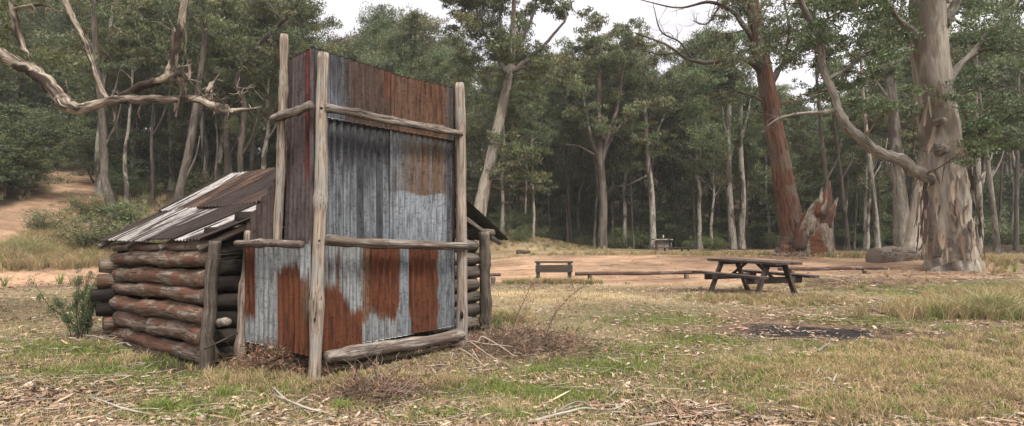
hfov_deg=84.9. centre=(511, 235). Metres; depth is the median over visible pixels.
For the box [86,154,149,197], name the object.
wattle
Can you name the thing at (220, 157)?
gum tree
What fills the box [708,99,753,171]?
gum tree
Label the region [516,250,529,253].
short log
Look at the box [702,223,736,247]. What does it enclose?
shrub
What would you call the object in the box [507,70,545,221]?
gum tree
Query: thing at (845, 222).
gum tree
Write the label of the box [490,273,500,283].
log rail
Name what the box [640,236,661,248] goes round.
shrub
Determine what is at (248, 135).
wattle
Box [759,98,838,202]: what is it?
gum tree
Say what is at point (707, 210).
wattle
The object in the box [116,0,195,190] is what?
gum tree
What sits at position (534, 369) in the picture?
grass tuft
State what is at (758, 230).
shrub
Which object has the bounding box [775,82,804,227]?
gum tree
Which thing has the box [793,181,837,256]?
broken stump
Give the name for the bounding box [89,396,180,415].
stick
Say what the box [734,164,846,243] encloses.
wattle
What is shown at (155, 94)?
gum tree
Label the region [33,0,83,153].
gum tree
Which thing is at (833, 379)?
stick
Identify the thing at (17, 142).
wattle
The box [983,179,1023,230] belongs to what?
wattle
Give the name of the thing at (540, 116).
gum tree
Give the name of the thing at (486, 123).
gum tree
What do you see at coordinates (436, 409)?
short grass
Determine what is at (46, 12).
gum tree
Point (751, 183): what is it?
gum tree
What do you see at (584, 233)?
shrub
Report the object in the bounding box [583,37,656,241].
gum tree
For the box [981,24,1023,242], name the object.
gum tree
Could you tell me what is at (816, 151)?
gum tree
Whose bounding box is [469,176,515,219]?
wattle
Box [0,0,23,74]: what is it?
gum tree
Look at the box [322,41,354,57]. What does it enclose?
gum tree
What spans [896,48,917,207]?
gum tree
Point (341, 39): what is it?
gum tree
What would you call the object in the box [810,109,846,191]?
gum tree
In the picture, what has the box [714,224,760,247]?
shrub
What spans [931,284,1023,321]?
tussock
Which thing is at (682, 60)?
gum tree
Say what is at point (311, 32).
gum tree
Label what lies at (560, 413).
stick
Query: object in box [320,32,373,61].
gum tree
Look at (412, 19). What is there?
gum tree
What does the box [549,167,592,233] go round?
wattle
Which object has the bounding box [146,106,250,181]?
wattle
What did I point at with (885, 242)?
shrub
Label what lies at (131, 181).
shrub
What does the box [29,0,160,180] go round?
gum tree
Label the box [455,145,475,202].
wattle
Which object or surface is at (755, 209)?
wattle
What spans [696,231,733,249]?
shrub
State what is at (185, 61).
gum tree
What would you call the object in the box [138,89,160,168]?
gum tree
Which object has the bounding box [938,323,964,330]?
grass tuft
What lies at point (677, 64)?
gum tree
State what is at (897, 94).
gum tree
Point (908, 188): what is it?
wattle
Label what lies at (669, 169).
gum tree
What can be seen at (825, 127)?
gum tree
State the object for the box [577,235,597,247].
shrub
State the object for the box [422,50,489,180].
gum tree
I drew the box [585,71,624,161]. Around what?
gum tree
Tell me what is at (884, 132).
gum tree
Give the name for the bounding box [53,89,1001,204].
wood trunks
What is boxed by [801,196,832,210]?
wattle
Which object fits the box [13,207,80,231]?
shrub
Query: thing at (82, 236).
shrub
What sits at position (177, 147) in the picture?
wattle
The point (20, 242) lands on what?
tussock
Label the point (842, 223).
wattle
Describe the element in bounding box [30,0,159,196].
gum tree
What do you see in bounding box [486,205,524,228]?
shrub
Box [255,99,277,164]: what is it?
wattle
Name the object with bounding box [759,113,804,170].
gum tree
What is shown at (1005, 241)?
shrub
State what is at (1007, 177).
wattle
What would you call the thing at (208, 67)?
gum tree
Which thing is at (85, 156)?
wattle
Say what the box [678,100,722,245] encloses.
gum tree
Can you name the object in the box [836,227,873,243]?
shrub
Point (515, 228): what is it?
shrub
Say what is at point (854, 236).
gum tree
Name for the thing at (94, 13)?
gum tree
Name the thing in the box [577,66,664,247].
gum tree
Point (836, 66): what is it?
gum tree
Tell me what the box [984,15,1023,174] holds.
gum tree
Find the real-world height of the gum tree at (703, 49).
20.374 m
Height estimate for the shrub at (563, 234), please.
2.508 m
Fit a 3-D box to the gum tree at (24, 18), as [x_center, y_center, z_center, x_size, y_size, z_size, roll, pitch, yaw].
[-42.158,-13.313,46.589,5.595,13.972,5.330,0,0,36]
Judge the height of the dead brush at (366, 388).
0.556 m
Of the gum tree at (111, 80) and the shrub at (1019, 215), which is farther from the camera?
the shrub at (1019, 215)
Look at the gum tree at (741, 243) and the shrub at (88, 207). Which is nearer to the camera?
the shrub at (88, 207)
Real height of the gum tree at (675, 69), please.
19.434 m
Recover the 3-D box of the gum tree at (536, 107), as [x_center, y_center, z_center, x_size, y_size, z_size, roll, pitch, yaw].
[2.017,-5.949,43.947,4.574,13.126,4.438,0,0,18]
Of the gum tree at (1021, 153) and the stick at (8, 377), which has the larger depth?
the gum tree at (1021, 153)
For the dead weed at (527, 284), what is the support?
on the ground at (40, 199)
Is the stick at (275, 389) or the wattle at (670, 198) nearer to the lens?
the stick at (275, 389)
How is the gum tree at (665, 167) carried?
on the ground at (40, 199)
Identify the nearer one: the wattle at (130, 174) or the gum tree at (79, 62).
the wattle at (130, 174)
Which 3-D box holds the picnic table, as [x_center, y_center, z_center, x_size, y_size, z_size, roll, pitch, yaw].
[5.987,1.059,14.000,1.748,0.882,2.440,0,0,-18]
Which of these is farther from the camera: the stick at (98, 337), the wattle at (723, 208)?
the wattle at (723, 208)
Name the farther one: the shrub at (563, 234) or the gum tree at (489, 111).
the shrub at (563, 234)
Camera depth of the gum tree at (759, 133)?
52.41 m
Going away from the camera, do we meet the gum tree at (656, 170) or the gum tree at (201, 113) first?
the gum tree at (201, 113)
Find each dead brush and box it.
[164,335,356,379]
[264,346,466,417]
[272,340,323,371]
[413,312,686,377]
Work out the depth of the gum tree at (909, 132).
45.91 m
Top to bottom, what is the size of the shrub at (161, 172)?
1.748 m
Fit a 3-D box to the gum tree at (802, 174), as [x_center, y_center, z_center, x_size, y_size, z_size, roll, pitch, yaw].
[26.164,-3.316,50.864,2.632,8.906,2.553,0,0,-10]
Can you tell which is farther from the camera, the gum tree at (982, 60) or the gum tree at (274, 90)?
the gum tree at (982, 60)
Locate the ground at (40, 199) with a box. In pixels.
[0,149,1023,425]
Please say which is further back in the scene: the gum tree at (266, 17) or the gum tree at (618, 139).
the gum tree at (618, 139)
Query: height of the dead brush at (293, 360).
0.362 m
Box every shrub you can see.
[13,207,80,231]
[26,262,101,338]
[40,204,150,249]
[49,188,103,211]
[64,197,117,217]
[79,211,155,249]
[88,191,148,223]
[110,175,143,191]
[123,175,166,195]
[143,160,176,183]
[160,166,213,207]
[167,156,210,184]
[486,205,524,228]
[489,207,546,232]
[490,216,512,229]
[491,310,505,331]
[500,210,532,232]
[505,225,535,240]
[524,213,560,233]
[525,224,549,236]
[539,216,593,240]
[541,227,561,240]
[562,226,583,239]
[572,227,613,245]
[572,234,590,246]
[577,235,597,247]
[607,225,648,248]
[634,234,652,248]
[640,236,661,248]
[656,224,706,246]
[678,236,705,248]
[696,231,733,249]
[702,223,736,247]
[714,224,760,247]
[720,223,777,248]
[723,230,759,247]
[748,225,777,245]
[750,229,779,247]
[756,232,779,248]
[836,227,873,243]
[851,232,887,247]
[853,220,892,244]
[973,217,1011,243]
[973,218,1012,243]
[989,221,1023,244]
[1006,205,1023,226]
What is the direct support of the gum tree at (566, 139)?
on the ground at (40, 199)
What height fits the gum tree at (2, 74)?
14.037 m
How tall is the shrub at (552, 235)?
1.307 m
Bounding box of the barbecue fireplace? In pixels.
[651,235,672,250]
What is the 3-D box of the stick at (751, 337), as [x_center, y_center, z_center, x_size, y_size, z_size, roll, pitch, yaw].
[3.613,1.496,8.402,0.468,0.102,0.165,0,0,39]
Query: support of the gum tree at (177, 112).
on the ground at (40, 199)
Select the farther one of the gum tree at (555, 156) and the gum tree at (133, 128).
the gum tree at (555, 156)
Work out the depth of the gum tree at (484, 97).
47.26 m
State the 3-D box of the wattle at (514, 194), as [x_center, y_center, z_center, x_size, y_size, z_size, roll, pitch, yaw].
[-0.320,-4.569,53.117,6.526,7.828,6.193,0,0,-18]
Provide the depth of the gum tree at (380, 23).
51.87 m
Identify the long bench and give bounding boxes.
[646,247,696,251]
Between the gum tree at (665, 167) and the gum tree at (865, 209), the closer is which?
the gum tree at (865, 209)
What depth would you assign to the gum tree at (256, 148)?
42.98 m
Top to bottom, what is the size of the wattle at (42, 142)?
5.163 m
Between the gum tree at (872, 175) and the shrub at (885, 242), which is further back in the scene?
the shrub at (885, 242)
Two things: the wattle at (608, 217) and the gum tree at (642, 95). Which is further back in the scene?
the wattle at (608, 217)
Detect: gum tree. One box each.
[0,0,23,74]
[0,0,43,110]
[0,0,51,120]
[0,0,261,122]
[0,6,23,93]
[3,0,58,121]
[7,0,58,107]
[21,0,60,109]
[29,0,148,215]
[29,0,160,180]
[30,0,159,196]
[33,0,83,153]
[33,1,78,142]
[50,1,122,131]
[73,17,130,106]
[77,0,172,203]
[86,3,158,179]
[104,3,200,199]
[111,42,159,171]
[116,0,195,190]
[138,1,177,178]
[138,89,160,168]
[142,21,237,187]
[146,27,240,182]
[150,7,243,179]
[151,0,264,201]
[156,0,288,173]
[168,25,195,191]
[179,0,262,177]
[184,15,222,186]
[189,12,245,179]
[204,0,242,88]
[205,29,270,139]
[207,0,303,168]
[213,0,279,170]
[234,0,345,226]
[237,5,274,155]
[249,30,289,153]
[254,25,298,157]
[268,0,343,152]
[268,31,300,162]
[286,19,328,46]
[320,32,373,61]
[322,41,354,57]
[325,31,366,61]
[345,1,402,70]
[349,26,378,66]
[366,27,424,79]
[381,3,441,78]
[394,11,471,116]
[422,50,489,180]
[424,44,472,155]
[428,0,593,243]
[433,27,485,124]
[466,60,498,157]
[466,68,533,232]
[475,61,499,196]
[480,82,502,167]
[486,45,535,217]
[501,93,522,229]
[507,52,565,229]
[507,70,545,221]
[510,78,562,236]
[521,97,570,221]
[529,48,565,228]
[535,89,615,239]
[538,79,564,234]
[547,63,586,242]
[551,11,661,248]
[552,70,579,243]
[565,71,617,247]
[573,33,614,225]
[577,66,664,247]
[579,109,644,189]
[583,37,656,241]
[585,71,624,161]
[602,53,641,246]
[607,32,675,231]
[607,43,690,249]
[616,114,646,248]
[621,92,678,183]
[625,0,849,255]
[631,29,751,239]
[634,65,725,242]
[634,92,662,230]
[636,68,670,236]
[641,128,678,214]
[644,89,688,198]
[656,66,690,246]
[660,65,750,249]
[665,56,732,225]
[666,23,758,235]
[676,57,738,202]
[678,28,740,242]
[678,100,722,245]
[679,108,738,246]
[687,27,766,249]
[689,86,762,231]
[694,28,796,248]
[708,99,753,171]
[725,85,766,241]
[732,0,1023,271]
[732,144,756,245]
[733,82,806,211]
[745,119,769,228]
[749,104,802,248]
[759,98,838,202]
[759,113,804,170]
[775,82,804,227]
[787,105,819,208]
[791,13,876,246]
[791,117,829,206]
[794,23,877,250]
[796,151,811,197]
[799,131,863,204]
[804,140,837,193]
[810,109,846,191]
[811,116,832,169]
[818,116,847,249]
[825,111,905,249]
[827,87,874,159]
[827,134,862,247]
[829,18,902,247]
[829,95,883,218]
[831,112,873,249]
[839,13,904,249]
[852,0,911,246]
[860,66,896,243]
[862,93,888,247]
[864,56,908,187]
[865,69,918,151]
[876,91,918,170]
[895,47,918,179]
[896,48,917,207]
[898,65,918,141]
[901,116,918,196]
[903,0,1023,247]
[950,19,1012,253]
[951,21,1023,253]
[958,45,1004,199]
[964,83,1015,172]
[967,15,1023,249]
[970,93,1023,163]
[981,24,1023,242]
[983,43,1023,233]
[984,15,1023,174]
[988,27,1023,233]
[998,40,1023,239]
[999,18,1022,85]
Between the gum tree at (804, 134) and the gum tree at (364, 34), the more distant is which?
the gum tree at (364, 34)
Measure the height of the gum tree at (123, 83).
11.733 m
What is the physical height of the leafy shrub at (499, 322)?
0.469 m
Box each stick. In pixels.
[0,373,42,389]
[82,334,121,342]
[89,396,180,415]
[272,386,314,411]
[272,393,377,415]
[527,400,645,423]
[556,401,623,416]
[738,333,767,339]
[826,373,837,387]
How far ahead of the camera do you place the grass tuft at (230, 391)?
5.43 m
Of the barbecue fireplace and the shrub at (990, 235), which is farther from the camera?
the shrub at (990, 235)
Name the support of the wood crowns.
attached to the wood trunks
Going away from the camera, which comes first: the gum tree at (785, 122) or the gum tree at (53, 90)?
the gum tree at (53, 90)
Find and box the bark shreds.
[0,248,1023,425]
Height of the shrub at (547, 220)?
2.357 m
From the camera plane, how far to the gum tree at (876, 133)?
48.23 m
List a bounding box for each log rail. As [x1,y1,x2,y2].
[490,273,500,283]
[575,270,698,280]
[777,266,888,273]
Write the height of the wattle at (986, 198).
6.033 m
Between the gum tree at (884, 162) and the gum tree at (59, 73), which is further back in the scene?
the gum tree at (884, 162)
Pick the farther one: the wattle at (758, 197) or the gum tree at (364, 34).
the gum tree at (364, 34)
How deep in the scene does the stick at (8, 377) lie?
5.89 m
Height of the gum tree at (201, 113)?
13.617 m
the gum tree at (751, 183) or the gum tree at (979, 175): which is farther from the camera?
the gum tree at (751, 183)
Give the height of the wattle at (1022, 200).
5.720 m
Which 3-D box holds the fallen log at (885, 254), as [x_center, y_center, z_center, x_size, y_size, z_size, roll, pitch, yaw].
[16.366,0.955,22.987,3.763,1.076,0.961,0,0,-13]
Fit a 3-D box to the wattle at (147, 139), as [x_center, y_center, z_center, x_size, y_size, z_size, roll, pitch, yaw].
[-30.462,-8.443,43.531,8.408,7.473,6.036,0,0,-13]
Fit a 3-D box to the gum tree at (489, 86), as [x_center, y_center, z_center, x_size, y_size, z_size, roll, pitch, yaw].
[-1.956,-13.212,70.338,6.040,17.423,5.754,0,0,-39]
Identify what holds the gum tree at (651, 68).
on the ground at (40, 199)
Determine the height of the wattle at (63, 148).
4.132 m
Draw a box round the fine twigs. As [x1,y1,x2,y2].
[0,275,1023,425]
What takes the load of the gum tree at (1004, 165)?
on the ground at (40, 199)
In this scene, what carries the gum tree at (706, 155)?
on the ground at (40, 199)
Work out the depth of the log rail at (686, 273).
17.91 m
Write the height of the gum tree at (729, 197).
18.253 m
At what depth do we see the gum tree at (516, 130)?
58.19 m
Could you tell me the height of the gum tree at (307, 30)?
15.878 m
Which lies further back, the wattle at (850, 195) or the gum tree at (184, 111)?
the wattle at (850, 195)
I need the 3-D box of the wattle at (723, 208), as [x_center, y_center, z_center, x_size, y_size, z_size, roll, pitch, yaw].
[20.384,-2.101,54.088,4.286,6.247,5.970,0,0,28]
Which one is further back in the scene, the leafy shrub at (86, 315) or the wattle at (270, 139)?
the wattle at (270, 139)
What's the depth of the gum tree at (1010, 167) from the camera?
47.29 m
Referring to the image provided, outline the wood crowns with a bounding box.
[53,28,1000,202]
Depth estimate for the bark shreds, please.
6.62 m
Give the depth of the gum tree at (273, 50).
29.91 m
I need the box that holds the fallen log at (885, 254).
[865,246,924,262]
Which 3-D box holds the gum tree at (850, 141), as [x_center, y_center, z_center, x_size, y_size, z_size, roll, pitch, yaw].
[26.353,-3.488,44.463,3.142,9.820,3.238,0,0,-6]
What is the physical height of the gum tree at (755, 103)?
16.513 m
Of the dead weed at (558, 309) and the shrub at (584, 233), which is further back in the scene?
the shrub at (584, 233)
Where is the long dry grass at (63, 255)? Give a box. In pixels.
[0,182,1023,425]
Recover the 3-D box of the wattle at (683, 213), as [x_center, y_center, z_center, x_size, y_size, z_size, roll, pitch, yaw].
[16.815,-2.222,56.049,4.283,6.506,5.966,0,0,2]
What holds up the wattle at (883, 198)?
on the ground at (40, 199)
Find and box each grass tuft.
[139,391,184,411]
[191,384,246,397]
[321,397,364,411]
[525,363,551,374]
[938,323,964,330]
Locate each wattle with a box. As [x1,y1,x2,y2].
[0,79,37,123]
[0,97,43,141]
[0,103,95,188]
[0,108,92,192]
[0,114,71,180]
[0,123,77,186]
[0,137,16,182]
[1,74,89,149]
[7,107,112,167]
[19,81,71,124]
[45,70,161,166]
[53,123,149,183]
[55,99,158,164]
[65,136,150,181]
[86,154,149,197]
[108,105,185,174]
[136,103,183,165]
[143,102,215,187]
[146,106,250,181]
[156,110,240,173]
[179,102,261,170]
[223,141,276,172]
[232,125,276,169]
[235,123,276,169]
[251,117,287,168]
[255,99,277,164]
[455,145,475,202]
[455,158,499,217]
[468,166,515,214]
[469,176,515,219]
[474,151,536,215]
[503,158,589,230]
[518,160,579,224]
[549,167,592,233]
[550,168,622,235]
[569,183,608,236]
[580,184,628,235]
[606,176,679,241]
[631,173,708,238]
[634,185,686,239]
[663,187,705,238]
[670,173,739,247]
[696,190,739,231]
[703,187,738,236]
[726,164,800,247]
[733,171,777,229]
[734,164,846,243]
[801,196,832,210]
[832,192,871,245]
[833,178,871,243]
[836,171,906,245]
[836,189,892,243]
[859,174,914,229]
[968,160,1023,226]
[969,157,1023,225]
[972,173,1023,234]
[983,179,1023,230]
[1001,177,1023,219]
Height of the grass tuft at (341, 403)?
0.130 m
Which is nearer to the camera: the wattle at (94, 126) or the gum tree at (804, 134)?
the wattle at (94, 126)
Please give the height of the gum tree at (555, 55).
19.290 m
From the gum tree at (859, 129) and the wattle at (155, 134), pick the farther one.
the gum tree at (859, 129)
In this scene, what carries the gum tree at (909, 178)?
on the ground at (40, 199)
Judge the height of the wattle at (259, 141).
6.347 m
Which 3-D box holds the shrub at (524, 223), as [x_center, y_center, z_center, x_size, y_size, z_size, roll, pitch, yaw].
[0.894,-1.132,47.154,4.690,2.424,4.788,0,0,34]
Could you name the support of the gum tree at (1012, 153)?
on the ground at (40, 199)
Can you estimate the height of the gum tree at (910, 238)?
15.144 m
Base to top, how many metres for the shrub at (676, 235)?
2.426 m
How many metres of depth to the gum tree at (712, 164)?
54.66 m
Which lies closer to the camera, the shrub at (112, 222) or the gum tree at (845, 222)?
the shrub at (112, 222)
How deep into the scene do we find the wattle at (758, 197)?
48.43 m
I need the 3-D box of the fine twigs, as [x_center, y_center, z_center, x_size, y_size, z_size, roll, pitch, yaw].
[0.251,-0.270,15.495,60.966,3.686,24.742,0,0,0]
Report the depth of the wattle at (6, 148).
27.35 m
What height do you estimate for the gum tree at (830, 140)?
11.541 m
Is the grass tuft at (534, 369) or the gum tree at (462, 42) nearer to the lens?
the grass tuft at (534, 369)
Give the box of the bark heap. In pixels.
[761,248,812,257]
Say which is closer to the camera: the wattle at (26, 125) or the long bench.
the wattle at (26, 125)
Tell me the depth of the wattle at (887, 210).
49.77 m
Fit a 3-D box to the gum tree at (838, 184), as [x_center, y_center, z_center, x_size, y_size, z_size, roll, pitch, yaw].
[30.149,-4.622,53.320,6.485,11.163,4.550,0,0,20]
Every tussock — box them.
[0,231,60,255]
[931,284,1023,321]
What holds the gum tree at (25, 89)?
on the ground at (40, 199)
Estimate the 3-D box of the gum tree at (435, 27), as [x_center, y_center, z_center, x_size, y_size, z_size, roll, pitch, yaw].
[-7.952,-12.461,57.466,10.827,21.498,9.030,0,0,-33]
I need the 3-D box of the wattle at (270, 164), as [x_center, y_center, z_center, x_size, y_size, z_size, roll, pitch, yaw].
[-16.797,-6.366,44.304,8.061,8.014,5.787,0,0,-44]
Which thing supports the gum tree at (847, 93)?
on the ground at (40, 199)
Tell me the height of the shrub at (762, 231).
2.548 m
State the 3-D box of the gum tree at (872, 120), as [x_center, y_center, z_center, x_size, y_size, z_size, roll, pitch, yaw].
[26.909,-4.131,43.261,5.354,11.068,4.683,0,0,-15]
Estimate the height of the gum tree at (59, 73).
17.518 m
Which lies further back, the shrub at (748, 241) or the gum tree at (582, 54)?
the gum tree at (582, 54)
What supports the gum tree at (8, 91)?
on the ground at (40, 199)
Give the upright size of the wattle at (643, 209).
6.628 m
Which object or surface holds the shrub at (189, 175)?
on the ground at (40, 199)
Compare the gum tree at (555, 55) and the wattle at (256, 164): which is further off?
the gum tree at (555, 55)
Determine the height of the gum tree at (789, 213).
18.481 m
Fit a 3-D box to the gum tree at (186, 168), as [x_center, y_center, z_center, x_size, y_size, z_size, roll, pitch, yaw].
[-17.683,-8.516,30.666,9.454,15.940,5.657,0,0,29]
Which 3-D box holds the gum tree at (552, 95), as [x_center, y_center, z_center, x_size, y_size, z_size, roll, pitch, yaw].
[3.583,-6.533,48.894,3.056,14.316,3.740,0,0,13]
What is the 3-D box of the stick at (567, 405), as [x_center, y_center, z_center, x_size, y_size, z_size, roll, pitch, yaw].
[0.686,1.528,4.944,0.590,0.048,0.300,0,0,10]
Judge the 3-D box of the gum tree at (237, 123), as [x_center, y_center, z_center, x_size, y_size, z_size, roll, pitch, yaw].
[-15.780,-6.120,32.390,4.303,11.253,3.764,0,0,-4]
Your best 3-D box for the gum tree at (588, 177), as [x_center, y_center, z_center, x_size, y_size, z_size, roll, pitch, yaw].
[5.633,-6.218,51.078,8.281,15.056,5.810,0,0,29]
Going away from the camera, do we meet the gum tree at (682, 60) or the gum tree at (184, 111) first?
the gum tree at (184, 111)
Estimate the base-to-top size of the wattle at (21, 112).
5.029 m
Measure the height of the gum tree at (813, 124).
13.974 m
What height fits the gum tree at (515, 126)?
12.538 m
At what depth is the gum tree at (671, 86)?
47.39 m
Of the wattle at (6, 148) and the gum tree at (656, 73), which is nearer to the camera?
the wattle at (6, 148)
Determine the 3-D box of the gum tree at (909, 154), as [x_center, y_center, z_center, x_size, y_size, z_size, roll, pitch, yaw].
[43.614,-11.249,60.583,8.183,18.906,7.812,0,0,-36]
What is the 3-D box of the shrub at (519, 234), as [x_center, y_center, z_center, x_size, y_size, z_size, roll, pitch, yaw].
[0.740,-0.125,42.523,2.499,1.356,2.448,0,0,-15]
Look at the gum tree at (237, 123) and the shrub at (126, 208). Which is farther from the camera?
the gum tree at (237, 123)
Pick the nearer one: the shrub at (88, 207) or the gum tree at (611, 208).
the shrub at (88, 207)
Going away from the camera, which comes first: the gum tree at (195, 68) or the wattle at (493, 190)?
the gum tree at (195, 68)
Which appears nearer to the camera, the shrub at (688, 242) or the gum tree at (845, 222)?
the gum tree at (845, 222)
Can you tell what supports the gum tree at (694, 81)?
on the ground at (40, 199)
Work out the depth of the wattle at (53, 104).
56.47 m
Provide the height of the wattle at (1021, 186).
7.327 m
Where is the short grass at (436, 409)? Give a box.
[0,185,1023,425]
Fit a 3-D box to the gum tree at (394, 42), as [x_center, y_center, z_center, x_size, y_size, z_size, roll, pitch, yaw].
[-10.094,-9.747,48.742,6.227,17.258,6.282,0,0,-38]
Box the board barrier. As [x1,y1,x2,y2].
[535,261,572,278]
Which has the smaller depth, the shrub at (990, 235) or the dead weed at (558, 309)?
the dead weed at (558, 309)
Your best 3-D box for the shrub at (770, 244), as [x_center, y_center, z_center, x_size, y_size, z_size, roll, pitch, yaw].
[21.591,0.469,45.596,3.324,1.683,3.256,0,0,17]
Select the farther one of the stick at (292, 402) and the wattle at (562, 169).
the wattle at (562, 169)
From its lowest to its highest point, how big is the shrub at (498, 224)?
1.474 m
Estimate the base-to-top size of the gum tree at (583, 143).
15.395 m
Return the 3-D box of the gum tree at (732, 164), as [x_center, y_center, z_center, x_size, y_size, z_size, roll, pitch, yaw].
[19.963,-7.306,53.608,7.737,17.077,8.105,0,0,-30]
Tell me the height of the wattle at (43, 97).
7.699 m
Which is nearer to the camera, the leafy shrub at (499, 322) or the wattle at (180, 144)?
the leafy shrub at (499, 322)
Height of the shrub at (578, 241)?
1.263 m
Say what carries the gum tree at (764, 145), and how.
on the ground at (40, 199)
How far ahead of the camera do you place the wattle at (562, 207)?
50.82 m
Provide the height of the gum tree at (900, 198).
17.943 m
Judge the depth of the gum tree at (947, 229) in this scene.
19.44 m
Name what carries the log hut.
on the ground at (40, 199)
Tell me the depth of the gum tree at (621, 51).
42.36 m
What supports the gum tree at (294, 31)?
on the ground at (40, 199)
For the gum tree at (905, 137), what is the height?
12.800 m
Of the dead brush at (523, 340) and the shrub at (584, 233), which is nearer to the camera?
the dead brush at (523, 340)
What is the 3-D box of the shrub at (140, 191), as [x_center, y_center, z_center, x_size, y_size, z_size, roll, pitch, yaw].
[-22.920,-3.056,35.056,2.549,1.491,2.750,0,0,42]
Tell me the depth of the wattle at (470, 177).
48.23 m
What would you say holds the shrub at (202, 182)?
on the ground at (40, 199)
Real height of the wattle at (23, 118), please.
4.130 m
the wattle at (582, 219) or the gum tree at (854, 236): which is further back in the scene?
the wattle at (582, 219)
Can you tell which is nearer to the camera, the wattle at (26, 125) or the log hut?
the log hut
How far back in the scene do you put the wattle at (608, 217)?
53.19 m
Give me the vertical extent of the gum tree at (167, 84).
12.517 m
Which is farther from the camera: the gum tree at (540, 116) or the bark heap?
the gum tree at (540, 116)
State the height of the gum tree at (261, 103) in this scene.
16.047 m
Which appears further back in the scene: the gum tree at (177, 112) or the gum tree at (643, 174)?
the gum tree at (643, 174)
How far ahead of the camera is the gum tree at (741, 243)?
44.78 m
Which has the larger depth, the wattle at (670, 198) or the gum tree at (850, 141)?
the wattle at (670, 198)
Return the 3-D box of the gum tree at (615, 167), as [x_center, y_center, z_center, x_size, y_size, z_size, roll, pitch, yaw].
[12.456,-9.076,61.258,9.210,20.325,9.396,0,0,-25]
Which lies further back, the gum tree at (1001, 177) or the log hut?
the gum tree at (1001, 177)
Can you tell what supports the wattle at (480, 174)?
on the ground at (40, 199)
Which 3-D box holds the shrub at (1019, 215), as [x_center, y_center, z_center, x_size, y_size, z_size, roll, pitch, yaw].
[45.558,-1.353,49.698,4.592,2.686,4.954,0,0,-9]
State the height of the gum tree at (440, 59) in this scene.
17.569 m
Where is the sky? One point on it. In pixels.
(346, 11)
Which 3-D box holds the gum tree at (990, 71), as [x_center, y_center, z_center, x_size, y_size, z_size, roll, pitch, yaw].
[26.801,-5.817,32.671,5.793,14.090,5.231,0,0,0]
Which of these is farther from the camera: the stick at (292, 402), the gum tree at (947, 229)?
the gum tree at (947, 229)
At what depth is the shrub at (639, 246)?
45.58 m
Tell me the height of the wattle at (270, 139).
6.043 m
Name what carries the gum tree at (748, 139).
on the ground at (40, 199)
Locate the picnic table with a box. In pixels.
[692,258,818,294]
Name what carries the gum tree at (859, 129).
on the ground at (40, 199)
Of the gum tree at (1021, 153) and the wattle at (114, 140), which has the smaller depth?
the wattle at (114, 140)
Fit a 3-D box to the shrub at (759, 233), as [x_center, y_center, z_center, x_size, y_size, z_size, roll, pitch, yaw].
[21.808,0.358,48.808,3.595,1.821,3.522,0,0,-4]
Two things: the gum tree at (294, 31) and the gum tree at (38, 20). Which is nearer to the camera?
the gum tree at (294, 31)
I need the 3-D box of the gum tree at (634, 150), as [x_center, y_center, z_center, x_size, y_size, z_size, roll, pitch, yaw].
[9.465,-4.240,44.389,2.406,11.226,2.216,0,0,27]
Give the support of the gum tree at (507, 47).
on the ground at (40, 199)
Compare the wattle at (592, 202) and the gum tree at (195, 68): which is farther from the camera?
the wattle at (592, 202)
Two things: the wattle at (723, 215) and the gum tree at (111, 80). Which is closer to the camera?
the gum tree at (111, 80)
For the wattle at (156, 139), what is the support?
on the ground at (40, 199)
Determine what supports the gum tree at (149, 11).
on the ground at (40, 199)
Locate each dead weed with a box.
[504,276,540,358]
[541,282,587,353]
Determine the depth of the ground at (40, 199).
11.89 m
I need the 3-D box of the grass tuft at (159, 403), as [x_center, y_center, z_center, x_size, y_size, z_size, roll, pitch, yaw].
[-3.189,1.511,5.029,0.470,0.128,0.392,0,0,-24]
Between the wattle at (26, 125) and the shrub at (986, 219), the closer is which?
the wattle at (26, 125)
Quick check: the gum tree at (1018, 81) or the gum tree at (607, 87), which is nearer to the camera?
the gum tree at (1018, 81)
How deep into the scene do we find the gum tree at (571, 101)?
46.95 m
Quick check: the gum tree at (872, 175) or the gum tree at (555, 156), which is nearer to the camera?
the gum tree at (872, 175)
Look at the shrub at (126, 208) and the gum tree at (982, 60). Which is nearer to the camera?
the shrub at (126, 208)
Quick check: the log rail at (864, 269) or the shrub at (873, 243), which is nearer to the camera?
the log rail at (864, 269)
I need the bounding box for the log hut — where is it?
[90,33,508,378]
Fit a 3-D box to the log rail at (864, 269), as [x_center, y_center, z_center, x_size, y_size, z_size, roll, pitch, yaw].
[10.996,1.265,19.102,4.399,0.438,0.178,0,0,-13]
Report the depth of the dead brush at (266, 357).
6.33 m
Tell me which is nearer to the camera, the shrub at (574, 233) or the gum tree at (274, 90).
the gum tree at (274, 90)
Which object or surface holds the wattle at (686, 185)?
on the ground at (40, 199)
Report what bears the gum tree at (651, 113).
on the ground at (40, 199)
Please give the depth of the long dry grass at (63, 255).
7.00 m
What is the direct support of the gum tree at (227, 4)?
on the ground at (40, 199)
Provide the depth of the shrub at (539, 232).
45.42 m
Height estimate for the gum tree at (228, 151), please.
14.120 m
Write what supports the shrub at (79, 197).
on the ground at (40, 199)
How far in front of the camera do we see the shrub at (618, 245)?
45.81 m
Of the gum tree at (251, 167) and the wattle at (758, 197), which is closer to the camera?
the gum tree at (251, 167)
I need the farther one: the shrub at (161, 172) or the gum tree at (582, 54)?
the gum tree at (582, 54)
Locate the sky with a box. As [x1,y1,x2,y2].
[145,0,1023,163]

